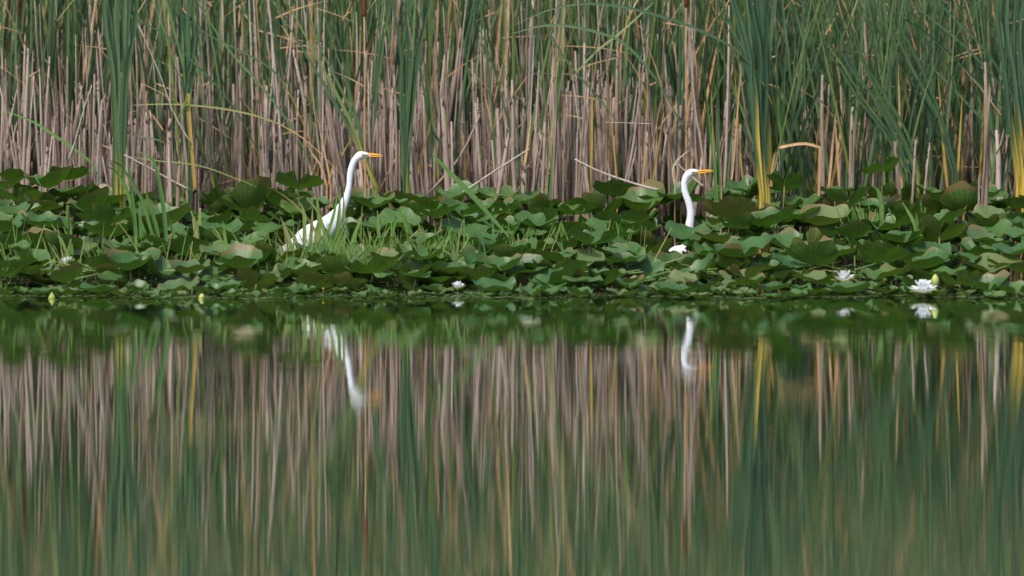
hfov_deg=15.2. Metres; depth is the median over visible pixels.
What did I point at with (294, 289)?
lily leaf
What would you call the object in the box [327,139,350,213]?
golden reed leaf
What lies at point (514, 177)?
dead reed stem
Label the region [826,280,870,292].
lily leaf
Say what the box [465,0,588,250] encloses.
cattail plant
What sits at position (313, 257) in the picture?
lily leaf
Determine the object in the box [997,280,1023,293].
lily leaf
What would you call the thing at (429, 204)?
lily leaf
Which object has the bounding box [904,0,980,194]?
cattail plant
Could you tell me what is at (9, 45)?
cattail plant
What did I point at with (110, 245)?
lily leaf
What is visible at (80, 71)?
cattail plant
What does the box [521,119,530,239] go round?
golden reed leaf
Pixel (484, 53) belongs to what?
dead reed stem
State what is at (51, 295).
lily bud
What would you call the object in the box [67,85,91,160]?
fallen reed
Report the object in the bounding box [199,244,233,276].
lily leaf
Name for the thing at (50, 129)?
dead reed stem
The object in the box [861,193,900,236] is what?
lily leaf
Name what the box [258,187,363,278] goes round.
grass tuft
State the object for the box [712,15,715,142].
dead reed stem
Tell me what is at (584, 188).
dead reed stem
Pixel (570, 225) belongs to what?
lily leaf
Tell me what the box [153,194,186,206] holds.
lily leaf
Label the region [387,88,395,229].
dead reed stem
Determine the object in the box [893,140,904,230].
dead reed stem
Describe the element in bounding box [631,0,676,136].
cattail plant
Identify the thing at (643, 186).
fallen reed
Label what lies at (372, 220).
lily leaf
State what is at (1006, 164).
dead reed stem
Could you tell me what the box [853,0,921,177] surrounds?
cattail plant
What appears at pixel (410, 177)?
dead reed stem
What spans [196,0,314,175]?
arching reed leaf
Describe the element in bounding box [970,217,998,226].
lily leaf
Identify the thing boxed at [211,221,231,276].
grass tuft
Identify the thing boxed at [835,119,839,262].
golden reed leaf
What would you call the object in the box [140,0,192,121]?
cattail plant
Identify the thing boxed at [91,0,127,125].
cattail plant
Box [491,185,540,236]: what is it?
lily leaf
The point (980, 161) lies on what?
golden reed leaf
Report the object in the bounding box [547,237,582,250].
lily leaf
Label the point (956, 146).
cattail plant
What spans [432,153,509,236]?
fresh reed leaf
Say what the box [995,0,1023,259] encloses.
cattail clump
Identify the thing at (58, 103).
dead reed stem
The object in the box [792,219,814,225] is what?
lily leaf
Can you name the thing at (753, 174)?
cattail plant
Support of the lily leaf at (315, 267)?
on the water
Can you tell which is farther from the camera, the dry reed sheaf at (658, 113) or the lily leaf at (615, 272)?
the dry reed sheaf at (658, 113)
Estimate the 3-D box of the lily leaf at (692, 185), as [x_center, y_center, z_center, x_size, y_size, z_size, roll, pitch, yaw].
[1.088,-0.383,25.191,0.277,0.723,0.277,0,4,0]
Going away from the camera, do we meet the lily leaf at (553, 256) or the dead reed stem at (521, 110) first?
the lily leaf at (553, 256)
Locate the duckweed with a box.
[0,286,1023,303]
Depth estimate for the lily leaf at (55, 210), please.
25.20 m
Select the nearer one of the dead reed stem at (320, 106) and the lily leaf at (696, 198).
the lily leaf at (696, 198)
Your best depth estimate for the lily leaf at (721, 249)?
22.96 m
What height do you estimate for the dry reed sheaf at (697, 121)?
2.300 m
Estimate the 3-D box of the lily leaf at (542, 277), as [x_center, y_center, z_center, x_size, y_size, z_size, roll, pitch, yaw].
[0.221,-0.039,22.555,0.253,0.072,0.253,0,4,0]
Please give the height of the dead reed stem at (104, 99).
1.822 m
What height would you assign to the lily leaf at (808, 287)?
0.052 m
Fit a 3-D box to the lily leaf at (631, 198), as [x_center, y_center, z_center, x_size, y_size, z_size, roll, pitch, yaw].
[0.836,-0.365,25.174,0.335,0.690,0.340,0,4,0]
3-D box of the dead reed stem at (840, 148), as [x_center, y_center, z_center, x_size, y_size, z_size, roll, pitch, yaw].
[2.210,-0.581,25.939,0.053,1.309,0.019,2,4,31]
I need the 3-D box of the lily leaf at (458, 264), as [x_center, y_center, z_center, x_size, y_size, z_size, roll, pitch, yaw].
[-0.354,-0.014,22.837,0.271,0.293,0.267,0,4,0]
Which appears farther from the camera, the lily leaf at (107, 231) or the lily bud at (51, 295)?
the lily leaf at (107, 231)
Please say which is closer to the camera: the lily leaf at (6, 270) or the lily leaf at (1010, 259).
the lily leaf at (6, 270)
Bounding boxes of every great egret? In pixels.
[276,151,382,253]
[669,169,712,253]
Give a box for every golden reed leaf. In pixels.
[247,67,260,178]
[250,81,256,175]
[305,141,326,214]
[316,112,330,207]
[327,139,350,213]
[349,125,368,237]
[418,118,431,174]
[462,129,465,199]
[483,89,504,181]
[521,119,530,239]
[528,129,534,167]
[561,136,570,168]
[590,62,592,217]
[608,125,608,163]
[610,107,617,212]
[615,100,615,178]
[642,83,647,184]
[651,101,664,232]
[690,145,693,178]
[711,97,713,177]
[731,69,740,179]
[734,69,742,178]
[813,130,817,188]
[815,108,829,203]
[828,103,836,200]
[831,138,844,204]
[834,105,844,175]
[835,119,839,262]
[836,121,837,261]
[898,68,902,188]
[938,78,947,239]
[957,103,961,175]
[961,153,962,260]
[979,102,983,178]
[1012,155,1015,243]
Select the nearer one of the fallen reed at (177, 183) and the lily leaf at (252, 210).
the lily leaf at (252, 210)
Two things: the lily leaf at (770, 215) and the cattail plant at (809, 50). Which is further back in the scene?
the cattail plant at (809, 50)
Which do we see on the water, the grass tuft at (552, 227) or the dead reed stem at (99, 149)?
the grass tuft at (552, 227)
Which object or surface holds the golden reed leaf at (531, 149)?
on the ground
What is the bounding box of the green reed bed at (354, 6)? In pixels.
[0,0,1023,246]
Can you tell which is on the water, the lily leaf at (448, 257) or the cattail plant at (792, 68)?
the lily leaf at (448, 257)
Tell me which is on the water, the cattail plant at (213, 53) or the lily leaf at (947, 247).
the lily leaf at (947, 247)
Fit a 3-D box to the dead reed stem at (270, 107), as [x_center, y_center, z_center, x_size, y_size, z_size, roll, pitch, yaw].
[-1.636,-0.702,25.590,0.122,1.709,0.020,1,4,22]
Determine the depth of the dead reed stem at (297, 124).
25.62 m
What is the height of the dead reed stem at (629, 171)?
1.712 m
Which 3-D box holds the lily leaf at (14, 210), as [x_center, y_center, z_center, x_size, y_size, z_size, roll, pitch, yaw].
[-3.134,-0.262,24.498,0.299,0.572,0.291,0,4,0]
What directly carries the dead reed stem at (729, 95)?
on the ground
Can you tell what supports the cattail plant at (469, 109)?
on the ground
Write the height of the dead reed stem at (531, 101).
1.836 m
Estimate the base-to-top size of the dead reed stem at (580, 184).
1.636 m
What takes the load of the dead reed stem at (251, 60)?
on the ground
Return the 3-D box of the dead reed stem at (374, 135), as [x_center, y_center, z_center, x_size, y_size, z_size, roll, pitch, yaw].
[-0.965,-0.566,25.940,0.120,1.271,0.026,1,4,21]
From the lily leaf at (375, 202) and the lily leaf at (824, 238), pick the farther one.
the lily leaf at (375, 202)
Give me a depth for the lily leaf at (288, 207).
24.88 m
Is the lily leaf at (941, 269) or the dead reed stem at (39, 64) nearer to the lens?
the lily leaf at (941, 269)
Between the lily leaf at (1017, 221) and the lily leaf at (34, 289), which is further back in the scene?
the lily leaf at (1017, 221)
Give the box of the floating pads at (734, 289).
[0,279,1023,297]
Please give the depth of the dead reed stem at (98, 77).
26.04 m
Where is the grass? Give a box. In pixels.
[0,197,1023,288]
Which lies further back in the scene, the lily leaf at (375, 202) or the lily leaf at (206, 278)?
the lily leaf at (375, 202)
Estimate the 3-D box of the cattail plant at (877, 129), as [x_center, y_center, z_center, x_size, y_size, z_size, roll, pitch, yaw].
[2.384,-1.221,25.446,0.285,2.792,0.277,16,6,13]
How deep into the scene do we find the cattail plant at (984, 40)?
25.52 m
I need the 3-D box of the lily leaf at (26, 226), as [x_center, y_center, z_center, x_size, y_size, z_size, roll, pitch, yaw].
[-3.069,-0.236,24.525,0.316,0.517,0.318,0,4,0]
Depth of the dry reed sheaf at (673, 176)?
25.21 m
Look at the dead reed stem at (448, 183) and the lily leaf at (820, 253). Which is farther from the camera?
the dead reed stem at (448, 183)
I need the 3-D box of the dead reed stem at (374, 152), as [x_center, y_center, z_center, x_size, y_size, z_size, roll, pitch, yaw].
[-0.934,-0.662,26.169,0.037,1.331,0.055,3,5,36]
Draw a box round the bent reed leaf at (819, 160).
[770,142,820,195]
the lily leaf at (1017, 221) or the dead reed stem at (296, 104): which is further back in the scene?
the dead reed stem at (296, 104)
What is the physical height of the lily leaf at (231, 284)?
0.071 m
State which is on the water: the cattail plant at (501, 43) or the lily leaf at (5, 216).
the lily leaf at (5, 216)
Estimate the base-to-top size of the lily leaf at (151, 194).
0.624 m
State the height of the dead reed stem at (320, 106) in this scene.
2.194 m
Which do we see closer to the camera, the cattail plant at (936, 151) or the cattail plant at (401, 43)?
the cattail plant at (936, 151)
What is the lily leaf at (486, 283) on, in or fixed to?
on the water
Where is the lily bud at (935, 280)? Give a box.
[931,274,938,287]
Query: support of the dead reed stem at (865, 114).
on the ground
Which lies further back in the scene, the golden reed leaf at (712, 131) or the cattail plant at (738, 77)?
the cattail plant at (738, 77)
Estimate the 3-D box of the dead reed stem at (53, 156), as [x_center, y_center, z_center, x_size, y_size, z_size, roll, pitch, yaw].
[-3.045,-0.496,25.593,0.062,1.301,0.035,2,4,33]
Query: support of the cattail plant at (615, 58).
on the ground
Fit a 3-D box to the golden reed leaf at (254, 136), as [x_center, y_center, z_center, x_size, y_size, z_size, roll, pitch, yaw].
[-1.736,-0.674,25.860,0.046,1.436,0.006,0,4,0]
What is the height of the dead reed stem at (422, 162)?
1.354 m
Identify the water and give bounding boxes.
[0,257,1023,575]
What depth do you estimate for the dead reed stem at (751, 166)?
25.98 m
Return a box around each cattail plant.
[0,0,57,155]
[0,0,75,189]
[3,0,30,180]
[6,0,28,157]
[9,0,27,123]
[16,2,68,185]
[21,0,65,125]
[37,0,120,187]
[56,1,110,137]
[58,0,86,83]
[73,0,84,95]
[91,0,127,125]
[93,0,143,127]
[106,0,163,102]
[131,2,217,208]
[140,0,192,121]
[146,0,192,259]
[147,0,194,99]
[150,0,219,189]
[153,0,234,187]
[161,0,229,105]
[175,0,225,207]
[178,4,239,162]
[189,0,271,178]
[202,0,246,166]
[247,0,342,190]
[262,0,321,196]
[269,0,312,108]
[285,5,321,129]
[293,3,343,140]
[326,3,401,82]
[363,0,390,231]
[366,0,436,42]
[378,0,452,99]
[380,0,424,58]
[390,3,431,124]
[391,0,453,175]
[396,0,475,91]
[400,0,476,218]
[431,0,482,76]
[437,0,485,141]
[449,0,497,137]
[449,1,488,94]
[452,2,536,97]
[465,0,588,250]
[468,0,526,91]
[469,0,484,98]
[479,0,558,238]
[509,0,548,133]
[523,0,569,189]
[533,0,578,121]
[534,0,618,106]
[537,0,611,197]
[553,0,628,88]
[557,0,605,80]
[605,7,638,83]
[613,0,661,181]
[619,0,673,178]
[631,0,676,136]
[652,0,727,115]
[664,0,674,100]
[665,0,689,252]
[676,0,752,231]
[688,3,780,169]
[689,8,797,247]
[690,0,700,84]
[696,0,722,159]
[698,0,808,201]
[701,0,788,222]
[706,1,777,195]
[707,0,780,156]
[708,5,730,173]
[709,2,781,180]
[718,0,796,230]
[719,0,809,198]
[728,2,869,237]
[741,0,825,234]
[770,0,813,194]
[771,0,832,202]
[771,0,859,201]
[776,0,834,247]
[776,0,842,154]
[789,0,871,206]
[789,6,867,228]
[793,0,888,262]
[795,0,801,102]
[798,3,884,119]
[799,0,877,193]
[802,0,815,141]
[802,0,863,223]
[805,0,908,241]
[816,0,877,174]
[822,0,877,183]
[834,0,926,227]
[841,0,889,222]
[847,6,970,162]
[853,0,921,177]
[853,6,911,156]
[855,0,909,165]
[859,0,937,135]
[860,0,905,204]
[863,0,979,226]
[864,0,948,185]
[866,0,944,173]
[867,0,938,229]
[868,0,998,185]
[868,1,935,194]
[875,0,927,229]
[882,0,968,221]
[883,0,956,87]
[901,0,956,177]
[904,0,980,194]
[915,1,980,192]
[924,0,1021,242]
[928,0,1009,156]
[934,0,939,87]
[945,1,1004,170]
[947,0,1022,196]
[968,0,1022,191]
[969,0,1017,134]
[969,32,1017,221]
[975,0,1007,239]
[983,16,1021,191]
[987,0,1012,195]
[1007,15,1023,239]
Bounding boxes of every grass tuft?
[42,205,73,281]
[105,151,174,280]
[190,208,200,259]
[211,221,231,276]
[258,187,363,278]
[359,205,425,249]
[522,219,563,251]
[852,186,884,273]
[903,203,919,235]
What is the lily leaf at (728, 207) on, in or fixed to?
on the water
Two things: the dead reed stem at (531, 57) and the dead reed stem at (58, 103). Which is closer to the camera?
the dead reed stem at (531, 57)
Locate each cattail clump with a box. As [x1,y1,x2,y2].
[102,0,137,240]
[178,0,199,259]
[271,0,378,236]
[392,0,430,199]
[721,0,776,252]
[773,91,815,238]
[819,27,919,203]
[858,0,960,263]
[922,0,938,186]
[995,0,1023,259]
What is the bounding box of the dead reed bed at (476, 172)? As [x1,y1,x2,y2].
[0,0,1023,260]
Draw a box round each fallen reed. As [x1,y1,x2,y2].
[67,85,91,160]
[124,154,189,190]
[138,25,191,145]
[424,114,480,195]
[462,149,529,192]
[574,159,658,190]
[607,122,650,123]
[674,161,703,186]
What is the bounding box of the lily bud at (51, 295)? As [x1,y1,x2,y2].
[49,292,54,298]
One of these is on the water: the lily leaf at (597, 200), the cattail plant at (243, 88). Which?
the lily leaf at (597, 200)
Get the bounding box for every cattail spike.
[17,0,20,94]
[362,0,366,231]
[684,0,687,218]
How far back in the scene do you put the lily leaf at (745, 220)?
23.95 m
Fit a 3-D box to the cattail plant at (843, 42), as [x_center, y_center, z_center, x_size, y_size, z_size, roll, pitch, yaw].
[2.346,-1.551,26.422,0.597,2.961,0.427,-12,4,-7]
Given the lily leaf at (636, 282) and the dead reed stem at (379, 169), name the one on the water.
the lily leaf at (636, 282)
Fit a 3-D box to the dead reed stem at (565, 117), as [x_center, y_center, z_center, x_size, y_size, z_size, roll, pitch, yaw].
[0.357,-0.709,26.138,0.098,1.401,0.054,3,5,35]
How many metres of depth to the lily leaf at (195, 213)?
25.15 m
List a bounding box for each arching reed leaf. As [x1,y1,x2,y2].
[5,111,103,185]
[89,0,265,175]
[129,134,164,142]
[129,156,255,186]
[138,103,288,128]
[150,104,341,174]
[172,6,311,148]
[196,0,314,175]
[426,117,462,180]
[513,2,771,102]
[513,24,692,147]
[533,0,620,126]
[571,3,652,79]
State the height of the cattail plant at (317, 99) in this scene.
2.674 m
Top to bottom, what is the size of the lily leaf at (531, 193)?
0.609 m
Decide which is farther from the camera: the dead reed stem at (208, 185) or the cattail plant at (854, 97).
the cattail plant at (854, 97)
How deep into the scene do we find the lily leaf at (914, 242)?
23.74 m
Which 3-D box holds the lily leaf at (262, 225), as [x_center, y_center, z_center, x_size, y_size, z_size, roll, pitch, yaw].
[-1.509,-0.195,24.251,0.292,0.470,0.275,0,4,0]
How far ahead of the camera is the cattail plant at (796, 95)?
25.50 m
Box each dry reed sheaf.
[624,38,704,211]
[668,142,690,245]
[683,0,708,225]
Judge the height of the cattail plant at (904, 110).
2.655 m
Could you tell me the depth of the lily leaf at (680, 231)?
24.39 m
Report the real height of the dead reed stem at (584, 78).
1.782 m
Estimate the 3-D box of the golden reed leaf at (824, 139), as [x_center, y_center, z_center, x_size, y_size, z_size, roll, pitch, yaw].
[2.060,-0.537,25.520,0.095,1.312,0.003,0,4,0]
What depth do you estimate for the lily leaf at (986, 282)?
22.41 m
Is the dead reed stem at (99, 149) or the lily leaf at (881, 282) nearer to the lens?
the lily leaf at (881, 282)
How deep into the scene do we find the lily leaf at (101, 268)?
22.80 m
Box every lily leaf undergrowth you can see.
[0,187,1023,290]
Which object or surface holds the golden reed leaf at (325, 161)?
on the ground
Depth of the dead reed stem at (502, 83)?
26.09 m
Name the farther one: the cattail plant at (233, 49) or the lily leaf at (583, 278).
the cattail plant at (233, 49)
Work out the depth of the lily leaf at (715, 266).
23.03 m
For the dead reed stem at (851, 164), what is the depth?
25.17 m
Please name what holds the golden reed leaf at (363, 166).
on the ground
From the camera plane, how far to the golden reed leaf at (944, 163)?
25.55 m
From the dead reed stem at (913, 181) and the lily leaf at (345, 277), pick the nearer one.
the lily leaf at (345, 277)
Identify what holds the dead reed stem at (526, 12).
on the ground
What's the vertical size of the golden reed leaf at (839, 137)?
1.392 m
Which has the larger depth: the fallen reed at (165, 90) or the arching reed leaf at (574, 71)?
the arching reed leaf at (574, 71)
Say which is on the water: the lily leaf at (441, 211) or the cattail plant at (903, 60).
the lily leaf at (441, 211)
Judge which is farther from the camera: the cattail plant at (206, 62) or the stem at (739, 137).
the cattail plant at (206, 62)
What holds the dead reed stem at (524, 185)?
on the ground
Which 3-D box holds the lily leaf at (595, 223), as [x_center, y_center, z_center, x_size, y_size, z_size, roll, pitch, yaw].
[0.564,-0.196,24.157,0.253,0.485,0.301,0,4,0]
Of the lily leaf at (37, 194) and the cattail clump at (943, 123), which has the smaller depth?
the lily leaf at (37, 194)
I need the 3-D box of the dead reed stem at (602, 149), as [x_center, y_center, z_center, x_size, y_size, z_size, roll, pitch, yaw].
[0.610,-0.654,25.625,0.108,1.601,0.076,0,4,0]
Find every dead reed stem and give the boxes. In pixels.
[0,87,20,183]
[1,48,10,257]
[16,35,26,171]
[21,47,33,184]
[29,52,35,132]
[32,126,37,188]
[34,0,44,141]
[36,67,43,213]
[41,56,49,191]
[43,45,52,166]
[44,147,49,191]
[45,137,52,191]
[47,2,60,134]
[52,116,56,228]
[74,20,86,197]
[74,35,76,236]
[78,134,81,237]
[88,0,91,99]
[90,91,92,151]
[91,74,98,186]
[95,81,103,183]
[96,44,100,107]
[97,94,105,185]
[98,28,108,182]
[103,83,111,183]
[109,145,112,238]
[126,147,128,189]
[129,83,142,192]
[131,102,147,191]
[133,162,137,180]
[144,112,149,192]
[150,110,161,236]
[155,147,162,188]
[166,114,179,258]
[168,13,173,186]
[176,57,193,222]
[192,85,198,187]
[192,110,197,217]
[195,0,202,163]
[197,170,200,256]
[202,154,213,259]
[206,84,210,183]
[220,0,230,178]
[229,84,237,149]
[233,1,235,33]
[235,36,241,186]
[237,92,242,236]
[238,74,246,232]
[242,49,245,116]
[248,0,254,221]
[258,80,264,140]
[258,127,264,221]
[260,85,268,221]
[262,54,274,221]
[268,0,283,189]
[269,125,280,224]
[269,135,274,222]
[271,33,277,142]
[281,17,287,118]
[281,138,290,244]
[282,15,292,147]
[292,50,323,213]
[293,50,298,175]
[294,61,299,177]
[295,90,298,189]
[301,0,312,160]
[303,1,328,212]
[305,12,307,73]
[317,0,325,214]
[320,42,326,190]
[321,0,324,212]
[326,98,338,199]
[328,67,350,204]
[333,114,338,239]
[355,12,359,131]
[359,164,368,220]
[362,51,367,177]
[366,19,371,102]
[366,61,373,125]
[367,69,368,152]
[371,96,375,189]
[372,0,382,121]
[373,110,377,152]
[375,83,387,235]
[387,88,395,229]
[388,36,395,113]
[391,0,399,87]
[410,158,412,193]
[411,121,420,212]
[417,66,419,179]
[417,73,419,163]
[420,100,423,193]
[421,84,430,223]
[427,140,432,196]
[433,128,438,225]
[436,54,445,168]
[441,92,454,198]
[443,6,450,180]
[453,0,466,149]
[454,63,461,151]
[455,81,462,182]
[471,60,474,170]
[473,63,482,147]
[482,29,485,89]
[490,123,509,232]
[491,109,505,219]
[495,48,510,125]
[503,40,519,150]
[505,0,507,179]
[505,62,507,236]
[510,80,520,239]
[516,74,517,99]
[518,16,523,97]
[519,75,523,137]
[520,151,530,210]
[524,0,527,154]
[526,34,534,177]
[529,0,533,165]
[532,78,551,190]
[533,70,540,190]
[537,79,541,164]
[537,125,565,218]
[538,61,543,103]
[539,122,545,193]
[548,0,557,153]
[549,118,551,200]
[551,38,564,221]
[551,67,557,250]
[561,81,572,160]
[566,88,571,217]
[571,96,575,220]
[572,72,592,217]
[574,51,582,161]
[575,69,591,220]
[581,63,591,215]
[581,170,587,214]
[583,43,592,218]
[596,0,610,174]
[596,70,605,207]
[598,6,613,133]
[605,48,608,207]
[606,163,612,199]
[610,86,612,178]
[619,73,645,209]
[620,53,644,209]
[628,0,630,155]
[643,0,646,51]
[650,115,663,238]
[657,34,667,166]
[657,121,669,236]
[662,28,673,164]
[663,23,673,167]
[667,4,672,127]
[669,105,685,248]
[681,90,687,214]
[682,78,696,225]
[692,25,697,226]
[693,156,703,226]
[708,100,734,179]
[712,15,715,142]
[716,76,719,151]
[720,5,729,233]
[721,60,732,180]
[746,165,754,256]
[749,145,752,176]
[803,113,817,203]
[805,110,808,230]
[807,113,811,182]
[815,169,820,225]
[818,75,830,264]
[840,105,841,175]
[844,106,854,265]
[862,66,867,165]
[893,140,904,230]
[911,139,915,203]
[923,143,930,193]
[932,157,934,186]
[946,155,958,248]
[978,62,990,205]
[989,135,993,184]
[993,130,1003,218]
[995,130,1003,236]
[1004,133,1007,236]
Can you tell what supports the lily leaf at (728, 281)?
on the water
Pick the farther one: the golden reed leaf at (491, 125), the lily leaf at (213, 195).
the golden reed leaf at (491, 125)
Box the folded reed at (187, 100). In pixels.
[174,93,195,189]
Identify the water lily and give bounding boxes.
[61,256,74,287]
[451,281,464,293]
[831,270,854,281]
[909,279,935,297]
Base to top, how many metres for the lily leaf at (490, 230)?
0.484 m
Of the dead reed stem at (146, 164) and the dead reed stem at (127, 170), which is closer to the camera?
the dead reed stem at (127, 170)
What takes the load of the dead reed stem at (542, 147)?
on the ground
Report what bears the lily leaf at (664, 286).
on the floating pads at (734, 289)
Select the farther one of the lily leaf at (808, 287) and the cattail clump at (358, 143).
the cattail clump at (358, 143)
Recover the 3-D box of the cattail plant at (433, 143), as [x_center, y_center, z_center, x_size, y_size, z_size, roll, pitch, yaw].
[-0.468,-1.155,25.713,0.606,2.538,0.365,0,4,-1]
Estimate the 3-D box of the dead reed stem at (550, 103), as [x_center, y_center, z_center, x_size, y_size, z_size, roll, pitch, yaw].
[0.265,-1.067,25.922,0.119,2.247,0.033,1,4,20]
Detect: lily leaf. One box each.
[0,168,23,205]
[0,182,36,204]
[0,187,42,205]
[0,199,31,211]
[0,202,42,214]
[0,210,27,233]
[0,211,13,220]
[0,232,26,278]
[0,240,31,283]
[0,255,40,283]
[0,259,21,286]
[7,212,40,232]
[13,267,50,287]
[20,217,66,227]
[22,211,59,269]
[22,227,50,243]
[23,166,70,210]
[24,187,64,211]
[24,194,63,213]
[28,242,58,259]
[32,287,59,292]
[38,208,62,228]
[42,216,81,251]
[45,230,82,267]
[46,166,90,197]
[47,263,82,286]
[48,183,94,217]
[59,191,88,237]
[65,186,108,241]
[69,254,118,279]
[72,218,99,236]
[73,183,99,192]
[77,206,117,235]
[77,282,118,291]
[83,222,128,238]
[92,203,131,239]
[97,263,134,284]
[99,184,129,204]
[103,238,142,252]
[105,248,152,281]
[109,235,154,245]
[111,203,138,241]
[114,219,133,236]
[115,211,138,219]
[115,247,160,278]
[118,238,152,278]
[126,190,155,207]
[126,242,163,278]
[127,214,169,234]
[136,199,175,246]
[137,202,189,257]
[142,232,183,257]
[146,254,182,280]
[150,197,186,205]
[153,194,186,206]
[155,200,192,256]
[157,276,199,292]
[163,223,188,260]
[169,235,212,259]
[169,259,209,290]
[184,212,214,258]
[184,226,228,258]
[188,208,218,215]
[198,275,231,281]
[199,186,239,205]
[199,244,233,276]
[201,219,247,233]
[203,214,232,270]
[206,278,246,290]
[212,240,248,276]
[217,176,271,235]
[218,206,260,236]
[219,243,262,287]
[224,187,250,234]
[232,214,274,231]
[237,267,277,290]
[250,219,295,246]
[251,250,270,266]
[254,241,302,282]
[264,193,306,238]
[264,262,306,286]
[268,188,288,223]
[275,170,323,229]
[276,187,314,237]
[279,199,315,230]
[284,287,313,292]
[294,257,323,273]
[295,242,334,253]
[295,272,333,290]
[297,196,331,220]
[306,253,335,278]
[317,254,353,287]
[329,243,370,261]
[330,196,369,218]
[332,271,366,286]
[343,187,390,203]
[344,255,397,284]
[346,222,388,252]
[351,192,394,247]
[351,270,395,283]
[364,216,390,245]
[370,247,404,285]
[372,233,416,247]
[376,207,421,240]
[380,190,418,199]
[380,198,416,211]
[382,218,424,232]
[389,202,434,228]
[391,194,438,212]
[391,263,430,273]
[394,227,432,238]
[394,243,442,263]
[399,269,431,290]
[402,251,437,261]
[406,200,463,254]
[406,228,444,247]
[415,196,454,225]
[415,218,438,232]
[419,274,466,289]
[423,252,452,262]
[436,261,474,273]
[437,180,478,221]
[439,196,464,252]
[439,218,491,235]
[442,195,487,222]
[447,250,480,284]
[448,232,481,246]
[451,210,489,223]
[461,265,496,280]
[462,245,500,271]
[467,197,517,216]
[468,232,513,253]
[473,276,516,290]
[475,187,516,231]
[475,234,528,249]
[477,211,515,218]
[480,191,518,219]
[480,215,526,237]
[481,217,512,235]
[483,253,523,281]
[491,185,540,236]
[494,243,538,286]
[501,253,546,286]
[507,193,553,212]
[509,207,557,229]
[510,194,555,204]
[511,227,559,239]
[514,211,557,237]
[521,191,559,199]
[524,239,552,250]
[528,274,570,287]
[532,257,569,267]
[533,284,567,291]
[536,215,588,233]
[538,247,573,260]
[545,202,584,221]
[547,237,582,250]
[552,197,596,220]
[556,249,576,259]
[557,230,603,269]
[562,275,602,286]
[569,228,615,268]
[570,247,605,272]
[572,225,606,267]
[575,269,606,277]
[578,211,620,226]
[582,192,622,213]
[582,217,614,267]
[587,268,628,287]
[589,227,639,268]
[593,179,637,199]
[595,243,628,269]
[605,220,660,274]
[605,252,641,277]
[608,237,649,255]
[615,179,664,209]
[616,274,643,287]
[621,208,658,221]
[626,254,663,284]
[629,230,672,253]
[630,281,657,294]
[639,195,678,245]
[655,279,689,291]
[657,175,697,244]
[657,250,702,266]
[661,269,699,283]
[664,220,714,253]
[675,238,693,245]
[679,252,716,271]
[680,188,729,220]
[683,277,720,291]
[685,241,692,251]
[689,232,720,240]
[694,229,749,243]
[702,214,727,232]
[703,195,756,273]
[703,270,743,286]
[704,286,731,292]
[707,184,758,232]
[709,243,744,272]
[713,241,759,278]
[717,212,759,276]
[720,273,764,286]
[724,174,757,194]
[727,264,763,286]
[730,236,765,277]
[739,225,770,256]
[740,232,779,282]
[744,260,782,284]
[746,188,780,246]
[750,199,780,253]
[750,224,793,274]
[750,279,790,289]
[751,206,796,247]
[756,199,802,231]
[762,270,801,282]
[763,202,801,269]
[767,171,803,245]
[770,227,806,281]
[772,252,812,280]
[782,193,822,237]
[784,235,832,272]
[785,240,840,283]
[788,206,819,227]
[789,283,834,292]
[790,227,822,283]
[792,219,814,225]
[792,270,826,284]
[801,204,852,270]
[805,187,831,199]
[815,185,853,265]
[823,198,873,221]
[825,186,868,269]
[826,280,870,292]
[833,244,856,270]
[835,219,879,232]
[835,221,871,279]
[846,237,883,280]
[854,198,885,210]
[854,240,907,266]
[855,243,899,254]
[856,278,886,288]
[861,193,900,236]
[861,263,910,285]
[862,156,899,197]
[867,182,916,202]
[867,200,912,229]
[867,211,909,230]
[875,212,911,229]
[877,234,923,247]
[879,225,925,282]
[885,201,927,225]
[898,275,918,285]
[904,246,948,270]
[913,194,945,219]
[913,242,941,251]
[915,183,944,193]
[915,205,966,242]
[918,215,965,282]
[925,242,980,268]
[927,189,951,257]
[929,265,966,289]
[933,213,957,224]
[939,269,981,292]
[940,180,980,265]
[942,222,967,252]
[956,252,1006,271]
[960,237,1010,271]
[960,241,996,254]
[961,285,981,290]
[964,269,1009,291]
[966,224,1004,241]
[968,181,1009,197]
[970,204,1009,217]
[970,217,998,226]
[983,219,1019,269]
[987,253,1022,281]
[988,194,1008,205]
[990,199,1017,239]
[992,242,1023,279]
[996,205,1013,211]
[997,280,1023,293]
[1005,226,1023,280]
[1006,212,1023,219]
[1007,261,1023,279]
[1008,216,1023,228]
[1009,196,1023,208]
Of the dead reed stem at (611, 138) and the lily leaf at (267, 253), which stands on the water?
the lily leaf at (267, 253)
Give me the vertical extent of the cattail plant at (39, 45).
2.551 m
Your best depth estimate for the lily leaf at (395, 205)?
25.04 m
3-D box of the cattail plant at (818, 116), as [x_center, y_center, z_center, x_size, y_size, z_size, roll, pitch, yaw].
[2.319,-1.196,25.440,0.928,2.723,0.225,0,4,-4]
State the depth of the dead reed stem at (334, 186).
25.79 m
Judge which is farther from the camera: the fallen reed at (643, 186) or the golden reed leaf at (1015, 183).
the golden reed leaf at (1015, 183)
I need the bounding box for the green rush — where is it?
[706,91,731,232]
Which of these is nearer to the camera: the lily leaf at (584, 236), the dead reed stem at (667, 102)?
the lily leaf at (584, 236)
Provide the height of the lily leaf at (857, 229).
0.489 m
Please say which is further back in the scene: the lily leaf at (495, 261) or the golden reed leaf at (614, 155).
the golden reed leaf at (614, 155)
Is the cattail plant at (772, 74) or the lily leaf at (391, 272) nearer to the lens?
the lily leaf at (391, 272)

